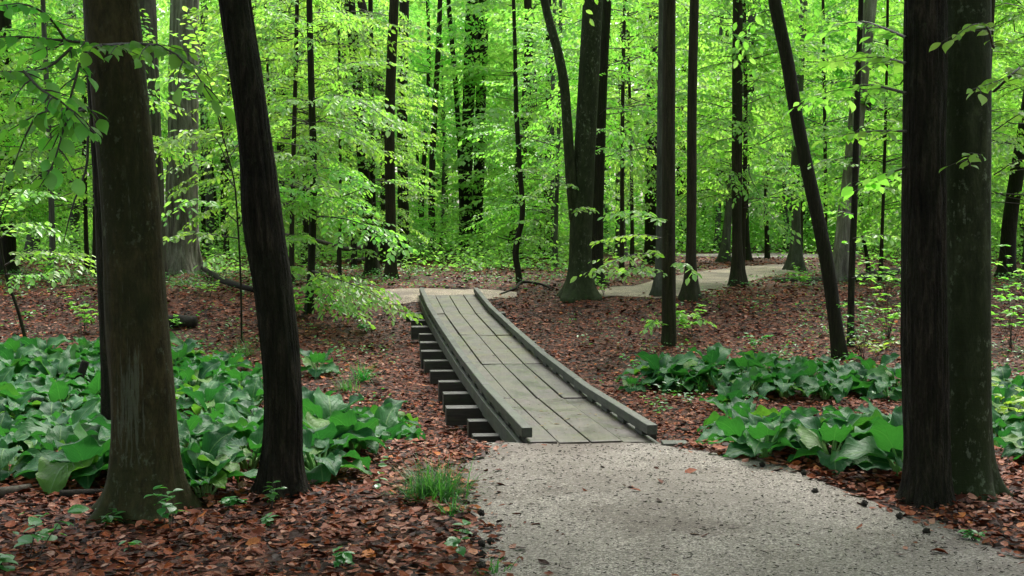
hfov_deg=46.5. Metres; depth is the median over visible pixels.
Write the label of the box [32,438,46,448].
skunk cabbage
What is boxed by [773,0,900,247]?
woodland tree
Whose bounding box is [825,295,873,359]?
shrub
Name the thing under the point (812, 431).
skunk cabbage
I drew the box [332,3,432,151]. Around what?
woodland tree
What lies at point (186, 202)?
beech sapling
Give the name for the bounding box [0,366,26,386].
skunk cabbage
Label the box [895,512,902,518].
seed ball
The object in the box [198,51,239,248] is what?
oak tree
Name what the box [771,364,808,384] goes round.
skunk cabbage
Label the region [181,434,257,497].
skunk cabbage
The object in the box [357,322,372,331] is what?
seedling
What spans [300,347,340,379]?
skunk cabbage
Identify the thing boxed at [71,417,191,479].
skunk cabbage
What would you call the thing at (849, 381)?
skunk cabbage
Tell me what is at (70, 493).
fallen log
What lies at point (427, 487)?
grass tuft
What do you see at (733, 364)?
skunk cabbage
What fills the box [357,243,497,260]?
brush pile
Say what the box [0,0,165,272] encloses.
woodland tree
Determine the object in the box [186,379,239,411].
skunk cabbage
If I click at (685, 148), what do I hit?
woodland tree
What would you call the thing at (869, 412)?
skunk cabbage
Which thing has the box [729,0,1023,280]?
woodland tree
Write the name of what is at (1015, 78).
woodland tree
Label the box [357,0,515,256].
woodland tree
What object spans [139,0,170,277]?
oak tree
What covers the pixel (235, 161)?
woodland tree
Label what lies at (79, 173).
woodland tree
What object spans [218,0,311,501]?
oak tree
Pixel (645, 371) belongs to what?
skunk cabbage
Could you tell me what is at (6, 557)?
seedling
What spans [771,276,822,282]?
fallen log
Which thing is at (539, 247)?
beech tree
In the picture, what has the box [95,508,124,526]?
seedling
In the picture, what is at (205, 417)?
skunk cabbage
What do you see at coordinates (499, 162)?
woodland tree
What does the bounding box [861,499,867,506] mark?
seed ball
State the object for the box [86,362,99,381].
skunk cabbage
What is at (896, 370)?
skunk cabbage
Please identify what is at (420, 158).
woodland tree
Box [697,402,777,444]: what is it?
skunk cabbage
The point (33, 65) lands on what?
woodland tree
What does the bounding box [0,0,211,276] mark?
woodland tree
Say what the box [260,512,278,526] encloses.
seedling
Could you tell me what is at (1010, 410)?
skunk cabbage
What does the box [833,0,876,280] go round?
oak tree
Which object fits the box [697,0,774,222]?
woodland tree
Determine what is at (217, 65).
woodland tree
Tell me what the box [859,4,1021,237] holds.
woodland tree
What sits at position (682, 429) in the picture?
fallen branch
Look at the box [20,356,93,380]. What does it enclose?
skunk cabbage
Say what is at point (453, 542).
seedling
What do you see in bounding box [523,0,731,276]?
woodland tree
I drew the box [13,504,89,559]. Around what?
seedling
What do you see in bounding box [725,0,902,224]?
woodland tree
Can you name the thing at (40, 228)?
beech sapling
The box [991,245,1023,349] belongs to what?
shrub
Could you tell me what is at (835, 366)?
skunk cabbage
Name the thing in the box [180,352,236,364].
skunk cabbage
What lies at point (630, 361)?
shrub
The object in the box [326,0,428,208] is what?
woodland tree
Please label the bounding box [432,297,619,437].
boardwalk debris
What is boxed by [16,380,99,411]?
skunk cabbage
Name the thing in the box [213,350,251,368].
skunk cabbage
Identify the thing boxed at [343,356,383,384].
grass tuft
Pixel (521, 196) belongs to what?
beech tree
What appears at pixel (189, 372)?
skunk cabbage
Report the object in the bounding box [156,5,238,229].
woodland tree
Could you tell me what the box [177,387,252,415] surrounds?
skunk cabbage
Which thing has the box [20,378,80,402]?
skunk cabbage
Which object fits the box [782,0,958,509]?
oak tree
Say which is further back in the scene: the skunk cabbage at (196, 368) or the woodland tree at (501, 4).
the woodland tree at (501, 4)
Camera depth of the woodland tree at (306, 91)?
41.60 m
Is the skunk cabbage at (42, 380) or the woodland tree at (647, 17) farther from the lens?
the woodland tree at (647, 17)
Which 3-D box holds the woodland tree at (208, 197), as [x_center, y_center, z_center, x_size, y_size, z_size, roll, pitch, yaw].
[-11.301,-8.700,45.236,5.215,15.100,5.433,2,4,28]
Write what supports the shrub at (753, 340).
on the forest floor
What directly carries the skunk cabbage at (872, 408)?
on the forest floor
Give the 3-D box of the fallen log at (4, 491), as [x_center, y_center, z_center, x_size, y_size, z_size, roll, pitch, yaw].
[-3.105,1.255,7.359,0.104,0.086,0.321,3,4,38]
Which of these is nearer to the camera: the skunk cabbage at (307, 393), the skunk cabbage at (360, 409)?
the skunk cabbage at (360, 409)
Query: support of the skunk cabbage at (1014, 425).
on the forest floor
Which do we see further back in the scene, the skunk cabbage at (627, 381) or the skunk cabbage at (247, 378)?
the skunk cabbage at (627, 381)
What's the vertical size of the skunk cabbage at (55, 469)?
0.376 m
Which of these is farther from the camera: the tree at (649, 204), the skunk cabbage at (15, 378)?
the tree at (649, 204)
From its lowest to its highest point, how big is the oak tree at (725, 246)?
12.060 m
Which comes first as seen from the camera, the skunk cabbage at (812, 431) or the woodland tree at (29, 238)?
the skunk cabbage at (812, 431)
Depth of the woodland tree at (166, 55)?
74.50 m
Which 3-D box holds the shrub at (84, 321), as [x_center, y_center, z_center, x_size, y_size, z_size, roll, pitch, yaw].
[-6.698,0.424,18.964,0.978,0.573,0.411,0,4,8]
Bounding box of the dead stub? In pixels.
[861,235,870,271]
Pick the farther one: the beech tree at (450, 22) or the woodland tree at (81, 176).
the woodland tree at (81, 176)
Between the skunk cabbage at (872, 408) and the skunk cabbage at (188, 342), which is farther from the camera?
the skunk cabbage at (188, 342)
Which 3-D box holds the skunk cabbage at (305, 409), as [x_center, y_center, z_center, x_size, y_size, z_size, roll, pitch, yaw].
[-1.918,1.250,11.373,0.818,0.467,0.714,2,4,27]
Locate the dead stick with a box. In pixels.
[75,360,89,378]
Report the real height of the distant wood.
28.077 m
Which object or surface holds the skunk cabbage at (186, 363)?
on the forest floor
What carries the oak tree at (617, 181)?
on the forest floor
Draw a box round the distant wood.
[65,0,899,234]
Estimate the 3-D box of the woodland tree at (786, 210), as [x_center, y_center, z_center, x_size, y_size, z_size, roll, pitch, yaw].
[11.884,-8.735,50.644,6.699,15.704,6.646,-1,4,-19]
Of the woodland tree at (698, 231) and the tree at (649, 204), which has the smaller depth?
the tree at (649, 204)
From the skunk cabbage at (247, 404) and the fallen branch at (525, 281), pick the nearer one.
the skunk cabbage at (247, 404)
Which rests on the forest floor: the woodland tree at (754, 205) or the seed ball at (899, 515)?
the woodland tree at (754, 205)
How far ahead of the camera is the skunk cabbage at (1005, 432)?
10.42 m
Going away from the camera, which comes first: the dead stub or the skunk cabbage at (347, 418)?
the skunk cabbage at (347, 418)
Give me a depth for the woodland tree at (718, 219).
51.10 m
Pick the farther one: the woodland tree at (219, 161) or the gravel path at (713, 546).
the woodland tree at (219, 161)
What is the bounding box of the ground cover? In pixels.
[0,263,1023,536]
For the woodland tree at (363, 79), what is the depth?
48.88 m
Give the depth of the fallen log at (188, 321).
19.20 m
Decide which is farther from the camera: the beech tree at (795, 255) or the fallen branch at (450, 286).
the beech tree at (795, 255)
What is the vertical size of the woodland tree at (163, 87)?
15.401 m
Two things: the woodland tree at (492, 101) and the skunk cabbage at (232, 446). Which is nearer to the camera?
the skunk cabbage at (232, 446)
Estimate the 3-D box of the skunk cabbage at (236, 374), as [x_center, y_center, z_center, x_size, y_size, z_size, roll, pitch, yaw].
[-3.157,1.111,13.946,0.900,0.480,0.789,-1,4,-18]
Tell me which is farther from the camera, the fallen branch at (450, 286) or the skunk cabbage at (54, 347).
the fallen branch at (450, 286)
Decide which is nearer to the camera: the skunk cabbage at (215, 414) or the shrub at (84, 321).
the skunk cabbage at (215, 414)
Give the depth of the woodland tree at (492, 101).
77.03 m
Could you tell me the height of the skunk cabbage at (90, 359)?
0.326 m
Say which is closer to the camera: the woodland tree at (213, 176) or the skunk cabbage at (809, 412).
the skunk cabbage at (809, 412)
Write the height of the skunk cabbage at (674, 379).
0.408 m
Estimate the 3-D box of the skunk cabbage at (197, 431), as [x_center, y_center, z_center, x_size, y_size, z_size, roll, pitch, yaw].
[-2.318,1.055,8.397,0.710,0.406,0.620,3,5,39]
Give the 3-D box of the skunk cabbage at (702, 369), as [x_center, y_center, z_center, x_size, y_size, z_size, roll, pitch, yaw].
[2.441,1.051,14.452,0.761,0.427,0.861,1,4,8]
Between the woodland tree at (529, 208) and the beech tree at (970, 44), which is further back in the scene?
the woodland tree at (529, 208)
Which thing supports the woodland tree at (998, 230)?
on the forest floor
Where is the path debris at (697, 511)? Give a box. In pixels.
[467,440,1023,575]
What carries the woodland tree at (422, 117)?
on the forest floor
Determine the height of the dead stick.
0.482 m
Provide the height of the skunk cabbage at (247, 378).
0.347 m
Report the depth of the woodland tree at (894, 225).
36.28 m
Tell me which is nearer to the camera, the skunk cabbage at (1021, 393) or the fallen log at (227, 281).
the skunk cabbage at (1021, 393)
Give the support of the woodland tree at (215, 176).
on the forest floor
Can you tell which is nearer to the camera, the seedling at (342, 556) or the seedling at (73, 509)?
the seedling at (342, 556)
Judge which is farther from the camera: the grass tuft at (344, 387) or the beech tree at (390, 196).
the beech tree at (390, 196)
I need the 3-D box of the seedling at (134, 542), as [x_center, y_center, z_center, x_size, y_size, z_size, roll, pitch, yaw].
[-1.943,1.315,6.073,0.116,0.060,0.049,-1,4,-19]
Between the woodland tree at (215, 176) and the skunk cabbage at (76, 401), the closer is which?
the skunk cabbage at (76, 401)
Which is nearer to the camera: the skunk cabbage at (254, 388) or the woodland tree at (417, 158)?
the skunk cabbage at (254, 388)
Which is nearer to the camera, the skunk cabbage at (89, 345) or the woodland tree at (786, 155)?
the skunk cabbage at (89, 345)
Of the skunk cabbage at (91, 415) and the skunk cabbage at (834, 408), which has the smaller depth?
the skunk cabbage at (834, 408)
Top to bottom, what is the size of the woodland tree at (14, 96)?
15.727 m
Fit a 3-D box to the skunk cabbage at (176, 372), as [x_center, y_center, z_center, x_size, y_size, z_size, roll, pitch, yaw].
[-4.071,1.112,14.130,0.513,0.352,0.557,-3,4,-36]
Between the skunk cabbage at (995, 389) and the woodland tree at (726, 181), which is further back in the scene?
the woodland tree at (726, 181)
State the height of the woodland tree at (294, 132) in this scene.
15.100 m
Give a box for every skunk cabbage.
[0,334,31,352]
[0,344,49,363]
[0,354,36,378]
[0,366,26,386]
[0,382,48,418]
[0,396,20,419]
[0,410,22,432]
[0,431,28,450]
[0,434,40,480]
[3,390,36,417]
[7,398,100,450]
[11,373,25,381]
[12,401,64,424]
[12,419,23,424]
[12,424,33,450]
[13,422,109,495]
[14,346,48,357]
[15,334,73,362]
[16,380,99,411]
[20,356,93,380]
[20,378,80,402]
[23,423,98,460]
[27,369,89,385]
[28,351,64,363]
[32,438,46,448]
[41,411,92,422]
[47,341,65,359]
[50,372,100,396]
[50,374,100,396]
[53,343,99,366]
[63,402,99,425]
[69,394,100,408]
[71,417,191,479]
[73,336,99,344]
[73,414,184,444]
[76,341,99,352]
[79,352,99,363]
[84,368,99,381]
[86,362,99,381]
[93,339,99,348]
[170,331,183,344]
[171,338,212,359]
[171,342,202,366]
[173,359,222,390]
[173,369,180,378]
[174,377,199,401]
[174,379,231,413]
[177,359,198,367]
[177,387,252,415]
[177,410,214,446]
[179,422,209,447]
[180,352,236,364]
[180,358,235,381]
[180,426,239,486]
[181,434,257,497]
[184,410,227,419]
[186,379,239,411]
[190,414,211,438]
[193,423,262,470]
[199,404,257,419]
[200,415,256,451]
[202,351,252,370]
[209,376,263,409]
[211,362,262,387]
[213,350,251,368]
[215,401,263,428]
[223,373,262,399]
[225,367,262,385]
[232,400,262,418]
[252,429,371,485]
[263,403,314,416]
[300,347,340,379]
[302,386,336,402]
[303,386,391,435]
[303,415,386,467]
[314,407,365,414]
[327,410,387,454]
[350,406,373,417]
[355,403,423,444]
[355,411,415,433]
[366,398,420,434]
[397,421,425,440]
[614,374,645,393]
[616,354,664,379]
[634,351,703,388]
[648,359,714,393]
[682,358,741,387]
[683,342,737,373]
[696,416,751,442]
[697,396,778,433]
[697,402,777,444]
[701,411,760,444]
[707,377,768,411]
[708,402,809,461]
[710,352,777,375]
[729,366,776,391]
[736,350,794,373]
[755,370,825,400]
[757,407,820,441]
[768,406,851,451]
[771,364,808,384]
[772,360,834,376]
[779,355,821,369]
[781,411,873,475]
[799,376,847,402]
[814,361,867,398]
[817,354,843,374]
[819,405,842,417]
[822,406,890,440]
[824,406,871,416]
[828,407,890,444]
[830,405,902,475]
[837,362,895,394]
[845,352,900,380]
[849,373,901,402]
[853,404,879,413]
[860,397,901,452]
[873,363,901,387]
[991,364,1023,386]
[992,384,1023,404]
[992,387,1023,412]
[992,406,1023,436]
[993,427,1021,447]
[996,403,1023,427]
[997,375,1023,387]
[998,427,1011,438]
[999,425,1023,461]
[1001,422,1023,430]
[1016,391,1023,404]
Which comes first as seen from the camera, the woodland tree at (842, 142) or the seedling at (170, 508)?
the seedling at (170, 508)
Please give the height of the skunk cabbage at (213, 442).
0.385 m
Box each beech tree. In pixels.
[0,0,234,526]
[206,0,436,329]
[300,0,399,279]
[308,0,439,268]
[317,0,439,274]
[367,0,443,265]
[429,0,506,258]
[442,0,520,256]
[446,0,460,196]
[458,0,714,285]
[503,0,574,259]
[507,0,562,284]
[528,0,602,302]
[538,131,542,255]
[638,0,866,286]
[649,0,662,296]
[678,0,702,302]
[720,0,901,346]
[742,0,875,270]
[929,0,1023,501]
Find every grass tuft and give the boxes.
[225,339,259,356]
[327,369,361,392]
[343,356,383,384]
[382,450,490,506]
[428,490,482,518]
[472,553,522,574]
[689,378,714,394]
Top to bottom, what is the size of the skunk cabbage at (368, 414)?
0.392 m
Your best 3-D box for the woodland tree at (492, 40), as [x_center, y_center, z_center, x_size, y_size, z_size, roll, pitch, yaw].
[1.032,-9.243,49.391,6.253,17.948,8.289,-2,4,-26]
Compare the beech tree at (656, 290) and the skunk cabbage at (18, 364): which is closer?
the skunk cabbage at (18, 364)
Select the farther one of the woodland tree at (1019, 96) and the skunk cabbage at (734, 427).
the woodland tree at (1019, 96)
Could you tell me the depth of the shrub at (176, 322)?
19.12 m
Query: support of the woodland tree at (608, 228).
on the forest floor
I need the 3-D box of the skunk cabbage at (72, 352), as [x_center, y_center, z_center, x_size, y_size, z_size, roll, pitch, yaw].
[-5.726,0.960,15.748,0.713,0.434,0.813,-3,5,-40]
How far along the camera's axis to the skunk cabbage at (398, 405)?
11.78 m
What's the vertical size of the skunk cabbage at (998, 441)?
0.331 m
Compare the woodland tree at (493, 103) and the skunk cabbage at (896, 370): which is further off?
the woodland tree at (493, 103)
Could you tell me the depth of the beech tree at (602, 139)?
23.64 m
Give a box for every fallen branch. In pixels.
[422,286,468,287]
[499,280,553,294]
[674,427,690,432]
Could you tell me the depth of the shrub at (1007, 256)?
19.78 m
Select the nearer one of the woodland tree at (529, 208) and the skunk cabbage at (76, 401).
the skunk cabbage at (76, 401)
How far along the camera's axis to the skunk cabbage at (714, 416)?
11.12 m
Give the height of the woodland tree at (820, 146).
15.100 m
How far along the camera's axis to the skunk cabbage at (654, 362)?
14.50 m
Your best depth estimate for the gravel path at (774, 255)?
43.48 m
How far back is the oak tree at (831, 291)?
16.44 m
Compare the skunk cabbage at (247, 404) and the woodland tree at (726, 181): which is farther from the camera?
the woodland tree at (726, 181)
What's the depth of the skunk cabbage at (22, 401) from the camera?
12.16 m
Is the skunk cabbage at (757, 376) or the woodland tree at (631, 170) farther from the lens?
the woodland tree at (631, 170)
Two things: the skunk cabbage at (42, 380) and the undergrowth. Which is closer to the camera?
the skunk cabbage at (42, 380)
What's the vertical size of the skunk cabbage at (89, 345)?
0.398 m
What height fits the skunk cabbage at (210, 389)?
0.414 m
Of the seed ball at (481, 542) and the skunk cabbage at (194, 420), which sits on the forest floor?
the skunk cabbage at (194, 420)
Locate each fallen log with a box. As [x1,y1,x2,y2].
[0,484,32,497]
[59,488,103,498]
[168,314,197,327]
[201,266,253,292]
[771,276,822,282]
[855,268,900,281]
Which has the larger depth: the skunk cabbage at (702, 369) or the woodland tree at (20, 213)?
the woodland tree at (20, 213)
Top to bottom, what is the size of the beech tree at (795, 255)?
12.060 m
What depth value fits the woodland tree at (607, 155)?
65.79 m
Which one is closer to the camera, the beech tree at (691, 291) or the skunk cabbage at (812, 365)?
the skunk cabbage at (812, 365)
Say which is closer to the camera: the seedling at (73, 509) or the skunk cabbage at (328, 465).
the seedling at (73, 509)
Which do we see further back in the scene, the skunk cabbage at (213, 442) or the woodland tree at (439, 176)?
the woodland tree at (439, 176)
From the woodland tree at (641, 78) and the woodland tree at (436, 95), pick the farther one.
the woodland tree at (641, 78)
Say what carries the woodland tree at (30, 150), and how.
on the forest floor
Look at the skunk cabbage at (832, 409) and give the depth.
9.57 m
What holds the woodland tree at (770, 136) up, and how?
on the forest floor
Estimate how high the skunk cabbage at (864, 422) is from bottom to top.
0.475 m
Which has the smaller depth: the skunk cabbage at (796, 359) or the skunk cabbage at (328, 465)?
the skunk cabbage at (328, 465)
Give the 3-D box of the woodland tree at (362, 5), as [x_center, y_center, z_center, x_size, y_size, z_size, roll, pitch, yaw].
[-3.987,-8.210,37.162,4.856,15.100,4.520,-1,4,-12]
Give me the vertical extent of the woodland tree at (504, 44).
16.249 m
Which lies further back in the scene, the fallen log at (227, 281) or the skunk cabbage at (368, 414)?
the fallen log at (227, 281)
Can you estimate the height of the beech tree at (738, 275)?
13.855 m
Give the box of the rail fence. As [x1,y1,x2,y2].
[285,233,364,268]
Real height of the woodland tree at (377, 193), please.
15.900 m
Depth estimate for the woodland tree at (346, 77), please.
32.91 m
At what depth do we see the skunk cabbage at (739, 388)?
13.06 m
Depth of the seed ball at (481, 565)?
5.58 m
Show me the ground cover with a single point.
(56, 525)
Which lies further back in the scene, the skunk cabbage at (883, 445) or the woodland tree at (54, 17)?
the woodland tree at (54, 17)
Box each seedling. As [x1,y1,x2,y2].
[0,553,17,571]
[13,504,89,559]
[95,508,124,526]
[119,540,141,551]
[144,485,188,526]
[219,496,247,507]
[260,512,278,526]
[264,481,286,508]
[332,546,354,567]
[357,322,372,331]
[373,478,387,488]
[444,520,471,556]
[957,529,986,540]
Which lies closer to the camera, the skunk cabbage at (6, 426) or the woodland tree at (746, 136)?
the skunk cabbage at (6, 426)
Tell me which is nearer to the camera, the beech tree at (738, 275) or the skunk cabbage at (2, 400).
the skunk cabbage at (2, 400)
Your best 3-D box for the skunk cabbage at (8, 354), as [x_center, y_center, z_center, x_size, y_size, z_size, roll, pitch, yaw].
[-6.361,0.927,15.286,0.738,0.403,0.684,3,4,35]
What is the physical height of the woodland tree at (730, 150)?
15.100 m
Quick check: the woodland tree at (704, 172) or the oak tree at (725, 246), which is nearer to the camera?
the oak tree at (725, 246)
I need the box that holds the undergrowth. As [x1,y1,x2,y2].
[16,164,1023,272]
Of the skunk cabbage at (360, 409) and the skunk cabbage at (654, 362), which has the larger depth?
the skunk cabbage at (654, 362)
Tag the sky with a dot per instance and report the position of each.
(899, 0)
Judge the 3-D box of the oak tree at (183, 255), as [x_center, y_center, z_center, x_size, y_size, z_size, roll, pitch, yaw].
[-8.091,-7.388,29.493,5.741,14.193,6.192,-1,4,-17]
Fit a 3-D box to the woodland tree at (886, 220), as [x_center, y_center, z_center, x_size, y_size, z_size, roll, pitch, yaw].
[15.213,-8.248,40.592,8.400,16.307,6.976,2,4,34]
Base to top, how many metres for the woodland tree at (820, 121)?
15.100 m
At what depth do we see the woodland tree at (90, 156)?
37.74 m
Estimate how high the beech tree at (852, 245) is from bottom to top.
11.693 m
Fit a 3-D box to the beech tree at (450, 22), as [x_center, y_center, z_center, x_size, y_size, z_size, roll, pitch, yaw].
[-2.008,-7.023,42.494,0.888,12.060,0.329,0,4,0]
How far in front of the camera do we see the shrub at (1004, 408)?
11.87 m
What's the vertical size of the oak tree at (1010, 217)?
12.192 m
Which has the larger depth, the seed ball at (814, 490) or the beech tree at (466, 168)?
the beech tree at (466, 168)
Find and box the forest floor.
[0,222,1023,575]
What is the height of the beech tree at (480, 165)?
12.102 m
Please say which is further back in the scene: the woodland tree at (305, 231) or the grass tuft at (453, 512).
the woodland tree at (305, 231)
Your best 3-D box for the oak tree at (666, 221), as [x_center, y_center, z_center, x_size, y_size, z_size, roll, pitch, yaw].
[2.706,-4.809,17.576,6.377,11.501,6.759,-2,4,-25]
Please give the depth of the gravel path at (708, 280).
25.48 m
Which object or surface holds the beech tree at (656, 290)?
on the forest floor
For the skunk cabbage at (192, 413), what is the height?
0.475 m
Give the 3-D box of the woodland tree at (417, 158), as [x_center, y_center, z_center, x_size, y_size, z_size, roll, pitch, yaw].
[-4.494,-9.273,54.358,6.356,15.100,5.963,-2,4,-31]
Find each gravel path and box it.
[377,288,516,303]
[449,442,1023,575]
[598,264,797,297]
[675,253,858,257]
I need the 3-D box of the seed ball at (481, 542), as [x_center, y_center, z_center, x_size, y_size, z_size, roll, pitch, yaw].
[-0.149,1.282,5.983,0.040,0.039,0.042,-1,4,-20]
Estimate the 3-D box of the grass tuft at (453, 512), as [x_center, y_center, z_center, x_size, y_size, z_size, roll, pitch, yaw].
[-0.320,1.203,6.641,0.373,0.190,0.367,-3,5,-42]
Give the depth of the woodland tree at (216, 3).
40.54 m
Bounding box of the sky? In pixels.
[53,0,899,221]
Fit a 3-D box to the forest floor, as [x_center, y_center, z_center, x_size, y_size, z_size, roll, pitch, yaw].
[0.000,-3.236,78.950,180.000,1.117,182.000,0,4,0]
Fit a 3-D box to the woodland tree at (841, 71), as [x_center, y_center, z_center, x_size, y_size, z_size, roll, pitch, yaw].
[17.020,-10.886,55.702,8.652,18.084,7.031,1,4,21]
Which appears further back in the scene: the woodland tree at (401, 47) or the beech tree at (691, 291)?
the woodland tree at (401, 47)
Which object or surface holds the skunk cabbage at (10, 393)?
on the forest floor
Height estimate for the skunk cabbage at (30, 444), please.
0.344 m
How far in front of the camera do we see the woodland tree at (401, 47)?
27.00 m
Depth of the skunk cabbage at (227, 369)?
14.45 m
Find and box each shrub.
[17,237,66,284]
[65,296,97,332]
[169,314,198,328]
[194,274,230,295]
[293,287,311,317]
[399,253,420,276]
[594,272,613,293]
[619,353,641,368]
[676,304,706,337]
[743,333,773,351]
[787,263,809,285]
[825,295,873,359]
[841,230,900,301]
[843,266,900,337]
[845,336,899,359]
[991,236,1023,294]
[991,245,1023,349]
[992,377,1023,422]
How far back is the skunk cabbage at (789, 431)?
8.49 m
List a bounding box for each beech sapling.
[0,157,96,336]
[147,6,242,342]
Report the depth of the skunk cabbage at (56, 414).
10.30 m
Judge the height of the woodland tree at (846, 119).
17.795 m
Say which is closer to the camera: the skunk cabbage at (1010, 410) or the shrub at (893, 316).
the skunk cabbage at (1010, 410)
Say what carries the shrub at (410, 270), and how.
on the forest floor
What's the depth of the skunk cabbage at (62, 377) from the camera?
13.43 m
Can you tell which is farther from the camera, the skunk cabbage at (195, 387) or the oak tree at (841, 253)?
the oak tree at (841, 253)
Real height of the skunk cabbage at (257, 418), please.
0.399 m
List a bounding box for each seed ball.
[477,509,484,515]
[477,561,485,568]
[478,539,485,546]
[478,550,486,558]
[486,537,494,544]
[811,488,818,492]
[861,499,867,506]
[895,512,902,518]
[922,528,930,533]
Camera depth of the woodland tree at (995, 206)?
56.56 m
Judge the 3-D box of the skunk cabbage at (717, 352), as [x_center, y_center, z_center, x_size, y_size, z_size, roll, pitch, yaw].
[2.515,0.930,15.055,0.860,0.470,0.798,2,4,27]
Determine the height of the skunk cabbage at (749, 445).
0.392 m
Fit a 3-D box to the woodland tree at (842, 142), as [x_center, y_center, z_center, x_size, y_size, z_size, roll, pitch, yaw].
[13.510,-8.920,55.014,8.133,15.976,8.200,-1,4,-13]
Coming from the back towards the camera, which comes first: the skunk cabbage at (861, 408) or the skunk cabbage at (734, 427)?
the skunk cabbage at (861, 408)
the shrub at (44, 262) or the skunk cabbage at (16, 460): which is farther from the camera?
the shrub at (44, 262)
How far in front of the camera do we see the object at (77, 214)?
44.78 m
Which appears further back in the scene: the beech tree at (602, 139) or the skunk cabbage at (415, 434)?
the beech tree at (602, 139)
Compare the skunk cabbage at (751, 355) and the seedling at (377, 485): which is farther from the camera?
the skunk cabbage at (751, 355)
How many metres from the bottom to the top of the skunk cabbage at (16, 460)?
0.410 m
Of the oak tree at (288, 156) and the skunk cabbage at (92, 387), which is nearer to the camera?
the skunk cabbage at (92, 387)
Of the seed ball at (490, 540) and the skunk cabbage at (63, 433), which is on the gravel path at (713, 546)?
the seed ball at (490, 540)
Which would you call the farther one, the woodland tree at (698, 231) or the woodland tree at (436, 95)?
the woodland tree at (698, 231)
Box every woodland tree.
[0,0,76,213]
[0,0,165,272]
[0,0,198,282]
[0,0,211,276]
[0,29,78,243]
[12,0,82,250]
[12,0,91,260]
[12,0,166,229]
[13,13,87,221]
[14,59,39,215]
[15,24,26,249]
[17,1,92,247]
[17,9,92,243]
[39,1,201,252]
[39,26,200,200]
[44,5,92,235]
[62,0,216,128]
[154,0,417,283]
[156,0,272,254]
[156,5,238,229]
[157,0,216,140]
[157,0,273,250]
[157,0,302,257]
[157,8,168,157]
[164,0,362,241]
[198,2,318,209]
[198,4,264,243]
[198,5,235,221]
[208,5,337,154]
[209,0,453,277]
[216,0,386,252]
[218,2,413,258]
[229,6,384,264]
[231,12,338,240]
[264,0,433,268]
[272,0,427,254]
[275,6,380,227]
[288,1,424,250]
[317,0,452,263]
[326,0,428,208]
[328,0,438,210]
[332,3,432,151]
[349,0,498,255]
[352,0,485,215]
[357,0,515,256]
[373,0,538,250]
[373,7,452,173]
[374,0,457,222]
[377,9,448,223]
[408,0,498,242]
[408,1,509,231]
[410,0,635,259]
[415,8,495,216]
[436,0,520,227]
[451,0,616,253]
[451,7,509,175]
[455,0,574,247]
[459,0,614,250]
[462,0,655,266]
[482,0,626,260]
[484,0,577,241]
[493,9,611,240]
[507,0,725,251]
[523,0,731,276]
[553,0,764,205]
[554,0,726,268]
[572,0,686,241]
[605,1,645,232]
[611,2,729,220]
[613,1,714,148]
[626,0,858,262]
[626,1,766,247]
[638,8,763,231]
[675,0,790,236]
[676,0,772,250]
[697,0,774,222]
[697,10,789,234]
[699,5,763,238]
[705,0,878,249]
[712,0,871,252]
[712,115,777,234]
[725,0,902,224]
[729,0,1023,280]
[742,0,872,250]
[760,0,817,212]
[761,0,856,244]
[761,0,880,226]
[769,0,888,236]
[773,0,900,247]
[782,0,902,241]
[786,0,900,241]
[823,0,1023,243]
[827,3,1023,257]
[838,18,1023,247]
[846,0,1015,228]
[859,0,1023,233]
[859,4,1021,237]
[871,0,1023,198]
[900,0,1023,279]
[991,19,1023,248]
[991,35,1023,241]
[991,37,1023,245]
[992,0,1023,208]
[992,1,1023,164]
[992,2,1023,257]
[993,21,1023,160]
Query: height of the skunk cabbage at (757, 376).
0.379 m
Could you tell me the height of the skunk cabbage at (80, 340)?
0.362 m
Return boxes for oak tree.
[0,0,84,274]
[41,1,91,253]
[83,12,110,419]
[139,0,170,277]
[165,0,204,274]
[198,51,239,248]
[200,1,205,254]
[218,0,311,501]
[223,0,330,229]
[285,73,321,245]
[562,0,716,346]
[574,14,677,257]
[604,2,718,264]
[675,2,790,262]
[699,0,790,260]
[750,3,807,258]
[756,0,849,360]
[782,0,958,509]
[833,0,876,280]
[993,0,1023,278]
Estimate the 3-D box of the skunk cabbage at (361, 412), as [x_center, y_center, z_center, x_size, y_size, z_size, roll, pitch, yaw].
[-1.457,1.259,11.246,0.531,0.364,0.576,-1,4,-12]
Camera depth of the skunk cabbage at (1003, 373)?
14.04 m
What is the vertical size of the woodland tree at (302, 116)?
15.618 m
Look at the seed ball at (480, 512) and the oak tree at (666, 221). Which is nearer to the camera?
the seed ball at (480, 512)
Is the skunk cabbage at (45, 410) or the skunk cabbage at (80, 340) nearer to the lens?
the skunk cabbage at (45, 410)
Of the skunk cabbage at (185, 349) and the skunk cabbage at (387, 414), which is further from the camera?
the skunk cabbage at (185, 349)
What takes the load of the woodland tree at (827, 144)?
on the forest floor
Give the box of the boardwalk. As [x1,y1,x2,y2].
[406,288,687,446]
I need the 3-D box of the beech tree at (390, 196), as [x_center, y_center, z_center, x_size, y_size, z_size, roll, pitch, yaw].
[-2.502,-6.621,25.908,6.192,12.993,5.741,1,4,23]
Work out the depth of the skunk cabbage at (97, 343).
15.85 m
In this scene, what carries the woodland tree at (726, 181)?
on the forest floor
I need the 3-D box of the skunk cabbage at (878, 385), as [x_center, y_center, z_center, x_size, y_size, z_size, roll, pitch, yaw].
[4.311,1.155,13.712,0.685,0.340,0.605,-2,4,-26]
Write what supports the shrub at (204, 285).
on the forest floor
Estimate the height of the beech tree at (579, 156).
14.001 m
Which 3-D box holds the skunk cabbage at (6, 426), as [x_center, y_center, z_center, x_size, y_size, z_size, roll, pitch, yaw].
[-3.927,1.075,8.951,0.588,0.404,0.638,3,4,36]
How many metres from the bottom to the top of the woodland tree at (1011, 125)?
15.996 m
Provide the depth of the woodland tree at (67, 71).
32.76 m

